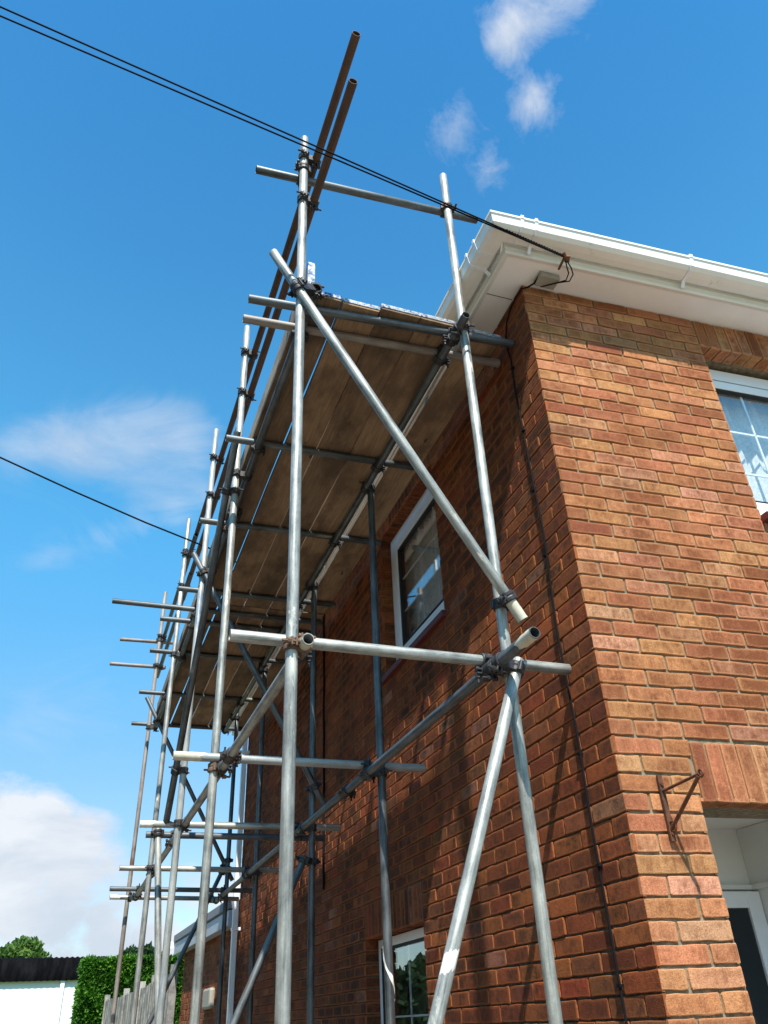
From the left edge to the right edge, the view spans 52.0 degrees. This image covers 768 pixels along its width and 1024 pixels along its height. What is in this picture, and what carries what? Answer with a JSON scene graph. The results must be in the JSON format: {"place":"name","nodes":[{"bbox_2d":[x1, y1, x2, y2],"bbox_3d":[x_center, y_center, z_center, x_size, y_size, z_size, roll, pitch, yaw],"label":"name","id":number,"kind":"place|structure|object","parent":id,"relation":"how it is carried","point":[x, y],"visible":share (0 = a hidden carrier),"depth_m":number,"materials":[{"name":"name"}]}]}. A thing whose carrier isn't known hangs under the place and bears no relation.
{"place":"outdoors","nodes":[
{"label":"outdoors","id":0,"kind":"place"},
{"bbox_2d":[0,0,767,957],"label":"sky","id":1,"kind":"structure","parent":0,"point":[139,227],"materials":[{"name":"blue"}]},
{"label":"ground","id":2,"kind":"structure","parent":0,"visible":0},
{"bbox_2d":[0,935,51,957],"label":"tree","id":3,"kind":"object","parent":2,"relation":"on","point":[23,946],"visible":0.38,"depth_m":33.93,"materials":[{"name":"green plant"}]},
{"bbox_2d":[0,956,105,1023],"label":"outbuilding","id":4,"kind":"structure","parent":2,"relation":"on","point":[35,990],"depth_m":26.09,"materials":[{"name":"white paint"}]},
{"bbox_2d":[69,953,184,1023],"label":"hedge","id":5,"kind":"object","parent":2,"relation":"on","point":[95,982],"visible":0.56,"depth_m":20.33,"materials":[{"name":"green plant"}]},
{"bbox_2d":[101,964,177,1023],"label":"fence","id":6,"kind":"object","parent":2,"relation":"on","point":[144,1008],"visible":0.66,"depth_m":14.84,"materials":[{"name":"grey wood"}]},
{"bbox_2d":[123,941,161,955],"bbox_3d":[-10.897,22.001,35.146,2.748,5.052,2.548,9,-35,-17],"label":"tree","id":7,"kind":"object","parent":2,"relation":"on","point":[149,949],"visible":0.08,"depth_m":36.05,"materials":[{"name":"green plant"}]},
{"bbox_2d":[226,210,767,1023],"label":"house","id":8,"kind":"structure","parent":2,"relation":"on","point":[640,374],"depth_m":4.10,"materials":[{"name":"brick"}]},
{"bbox_2d":[0,457,235,562],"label":"overhead cable","id":9,"kind":"object","parent":8,"relation":"attached to","point":[100,502],"visible":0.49,"depth_m":6.79,"materials":[{"name":"black rubber"}]},
{"bbox_2d":[322,613,324,889],"bbox_3d":[-0.544,2.020,7.172,0.027,2.582,0.096,9,-35,-17],"label":"cable","id":10,"kind":"object","parent":8,"relation":"attached to","point":[323,820],"visible":0.77,"depth_m":7.12,"materials":[{"name":"black rubber"}]},
{"bbox_2d":[378,927,429,1023],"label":"window","id":11,"kind":"structure","parent":8,"relation":"in","point":[413,940],"depth_m":5.74,"materials":[{"name":"white plastic"}]},
{"bbox_2d":[382,489,446,684],"bbox_3d":[0.279,0.470,5.705,0.298,1.212,1.545,9,-35,-17],"label":"window","id":12,"kind":"structure","parent":8,"relation":"in","point":[424,601],"depth_m":5.97,"materials":[{"name":"white plastic"}]},
{"bbox_2d":[558,252,569,269],"bbox_3d":[0.996,-1.388,4.350,0.053,0.050,0.099,2,-33,-8],"label":"eaves hook","id":13,"kind":"object","parent":8,"relation":"attached to","point":[566,257],"visible":1,"depth_m":4.32,"materials":[{"name":"metal"}]},
{"bbox_2d":[0,6,560,253],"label":"overhead cable","id":14,"kind":"object","parent":13,"relation":"attached to","point":[128,63],"visible":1,"depth_m":3.87,"materials":[{"name":"black rubber"}]},
{"bbox_2d":[0,15,563,256],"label":"overhead cable","id":15,"kind":"object","parent":13,"relation":"attached to","point":[242,119],"visible":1,"depth_m":3.91,"materials":[{"name":"black rubber"}]},
{"bbox_2d":[541,261,573,286],"bbox_3d":[0.996,-1.317,4.423,0.119,0.045,0.234,13,-36,-23],"label":"cable","id":16,"kind":"object","parent":13,"relation":"attached to","point":[563,281],"visible":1,"depth_m":4.42,"materials":[{"name":"black rubber"}]},
{"bbox_2d":[505,276,627,1023],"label":"cable","id":17,"kind":"object","parent":8,"relation":"attached to","point":[619,985],"visible":0.93,"depth_m":3.38,"materials":[{"name":"black rubber"}]},
{"bbox_2d":[656,768,704,841],"bbox_3d":[1.111,1.061,2.897,0.022,0.240,0.256,9,-35,-17],"label":"basket bracket","id":18,"kind":"object","parent":8,"relation":"attached to","point":[697,776],"visible":1,"depth_m":2.93,"materials":[{"name":"metal"}]},
{"bbox_2d":[709,369,767,522],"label":"window","id":19,"kind":"structure","parent":8,"relation":"in","point":[743,400],"depth_m":4.79,"materials":[{"name":"white plastic"}]},
{"bbox_2d":[722,891,767,1023],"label":"door","id":20,"kind":"structure","parent":8,"relation":"in","point":[748,922],"depth_m":3.60,"materials":[{"name":"white plastic"}]},
{"label":"driveway","id":21,"kind":"structure","parent":0,"visible":0},
{"bbox_2d":[170,899,239,1023],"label":"extension","id":22,"kind":"object","parent":21,"relation":"on","point":[211,971],"visible":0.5,"depth_m":10.71,"materials":[{"name":"brick"}]},
{"bbox_2d":[109,31,570,1023],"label":"scaffold","id":23,"kind":"object","parent":21,"relation":"on","point":[299,647],"visible":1,"depth_m":4.49,"materials":[{"name":"metal"}]},
{"bbox_2d":[152,599,216,723],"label":"scaffold board","id":24,"kind":"object","parent":23,"relation":"on","point":[181,679],"visible":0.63,"depth_m":8.52,"materials":[{"name":"brown wood"}]},
{"bbox_2d":[171,605,242,723],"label":"scaffold board","id":25,"kind":"object","parent":23,"relation":"on","point":[210,644],"visible":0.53,"depth_m":8.32,"materials":[{"name":"brown wood"}]},
{"bbox_2d":[191,603,268,725],"bbox_3d":[-1.780,1.801,8.664,0.232,0.042,3.569,9,-35,-18],"label":"scaffold board","id":26,"kind":"object","parent":23,"relation":"on","point":[203,714],"visible":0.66,"depth_m":8.57,"materials":[{"name":"brown wood"}]},
{"bbox_2d":[208,607,286,726],"bbox_3d":[-1.566,1.835,8.732,0.215,0.043,3.570,9,-35,-18],"label":"scaffold board","id":27,"kind":"object","parent":23,"relation":"on","point":[241,679],"visible":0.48,"depth_m":8.61,"materials":[{"name":"brown wood"}]},
{"bbox_2d":[196,291,341,602],"bbox_3d":[-0.962,-0.182,5.665,0.210,0.042,3.753,9,-35,-18],"label":"scaffold board","id":28,"kind":"object","parent":23,"relation":"on","point":[280,424],"visible":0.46,"depth_m":5.10,"materials":[{"name":"brown wood"}]},
{"bbox_2d":[234,611,323,727],"bbox_3d":[-1.252,1.863,8.800,0.216,0.040,3.528,9,-35,-17],"label":"scaffold board","id":29,"kind":"object","parent":23,"relation":"on","point":[250,707],"visible":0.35,"depth_m":8.64,"materials":[{"name":"brown wood"}]},
{"bbox_2d":[221,298,379,605],"bbox_3d":[-0.757,-0.146,5.736,0.217,0.040,3.747,9,-35,-18],"label":"scaffold board","id":30,"kind":"object","parent":23,"relation":"on","point":[330,377],"visible":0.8,"depth_m":5.18,"materials":[{"name":"brown wood"}]},
{"bbox_2d":[245,303,420,607],"bbox_3d":[-0.539,-0.123,5.788,0.232,0.041,3.758,9,-35,-18],"label":"scaffold board","id":31,"kind":"object","parent":23,"relation":"on","point":[375,365],"visible":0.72,"depth_m":5.20,"materials":[{"name":"brown wood"}]},
{"bbox_2d":[270,313,454,609],"bbox_3d":[-0.330,-0.089,5.854,0.213,0.042,3.757,9,-35,-18],"label":"scaffold board","id":32,"kind":"object","parent":23,"relation":"on","point":[409,373],"visible":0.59,"depth_m":5.30,"materials":[{"name":"brown wood"}]},
{"bbox_2d":[303,328,500,612],"bbox_3d":[-0.042,-0.045,5.946,0.215,0.040,3.708,9,-35,-17],"label":"scaffold board","id":33,"kind":"object","parent":23,"relation":"on","point":[441,403],"visible":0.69,"depth_m":5.42,"materials":[{"name":"brown wood"}]}
]}

